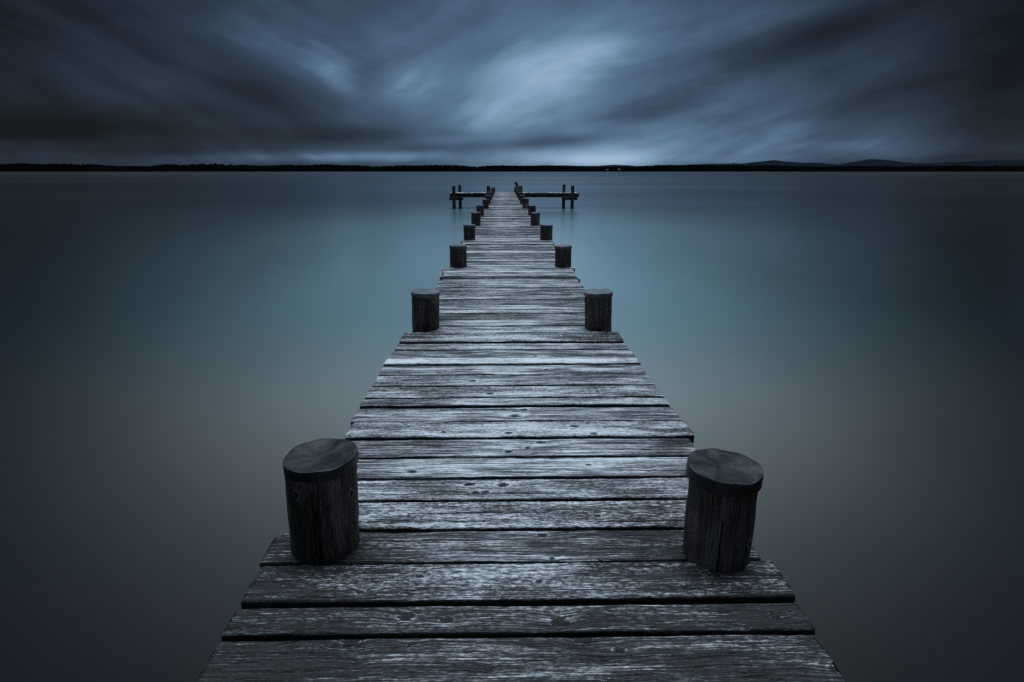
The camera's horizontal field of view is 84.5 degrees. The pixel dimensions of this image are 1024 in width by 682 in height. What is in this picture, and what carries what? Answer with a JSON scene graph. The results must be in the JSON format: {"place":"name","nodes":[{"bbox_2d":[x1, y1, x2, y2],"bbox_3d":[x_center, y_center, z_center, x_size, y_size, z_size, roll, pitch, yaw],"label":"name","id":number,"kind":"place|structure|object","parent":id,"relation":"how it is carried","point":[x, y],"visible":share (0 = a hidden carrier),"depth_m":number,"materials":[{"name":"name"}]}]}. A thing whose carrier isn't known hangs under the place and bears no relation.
{"place":"outdoors","nodes":[
{"label":"outdoors","id":0,"kind":"place"},
{"bbox_2d":[0,172,1023,681],"bbox_3d":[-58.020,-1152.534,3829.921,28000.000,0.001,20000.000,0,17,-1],"label":"lake","id":1,"kind":"structure","parent":0,"point":[190,362],"depth_m":6.44,"materials":[{"name":"liquid"}]},
{"bbox_2d":[449,185,489,208],"bbox_3d":[-2.512,-8.373,34.457,2.469,2.241,1.826,0,17,-1],"label":"side landing","id":2,"kind":"object","parent":1,"relation":"in","point":[459,195],"visible":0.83,"depth_m":33.61,"materials":[{"name":"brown wood"}]},
{"bbox_2d":[195,187,845,681],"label":"jetty","id":3,"kind":"object","parent":1,"relation":"in","point":[513,475],"visible":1,"depth_m":1.92,"materials":[{"name":"grey wood"}]},
{"bbox_2d":[519,184,578,208],"bbox_3d":[2.199,-8.403,34.520,3.599,2.260,1.834,0,17,-1],"label":"side landing","id":4,"kind":"object","parent":1,"relation":"in","point":[572,195],"visible":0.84,"depth_m":33.68,"materials":[{"name":"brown wood"}]},
{"bbox_2d":[0,171,1023,171],"bbox_3d":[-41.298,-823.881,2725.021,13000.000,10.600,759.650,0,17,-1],"label":"shore","id":5,"kind":"structure","parent":0,"point":[511,171],"depth_m":2399.42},
{"bbox_2d":[0,163,1023,170],"bbox_3d":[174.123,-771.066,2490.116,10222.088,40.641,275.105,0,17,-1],"label":"wood","id":6,"kind":"object","parent":5,"relation":"on","point":[97,167],"visible":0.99,"depth_m":2420.92,"materials":[{"name":"black plant"}]},
{"bbox_2d":[0,0,1023,166],"label":"sky","id":7,"kind":"structure","parent":0,"point":[476,83],"materials":[{"name":"grey"}]},
{"bbox_2d":[523,160,901,167],"bbox_3d":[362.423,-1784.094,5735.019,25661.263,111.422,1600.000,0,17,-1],"label":"hills","id":8,"kind":"structure","parent":0,"point":[777,162],"depth_m":5420.33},
{"bbox_2d":[839,159,1023,165],"bbox_3d":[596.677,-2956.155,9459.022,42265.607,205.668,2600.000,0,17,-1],"label":"hills","id":9,"kind":"structure","parent":0,"point":[877,162],"depth_m":8861.35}
]}

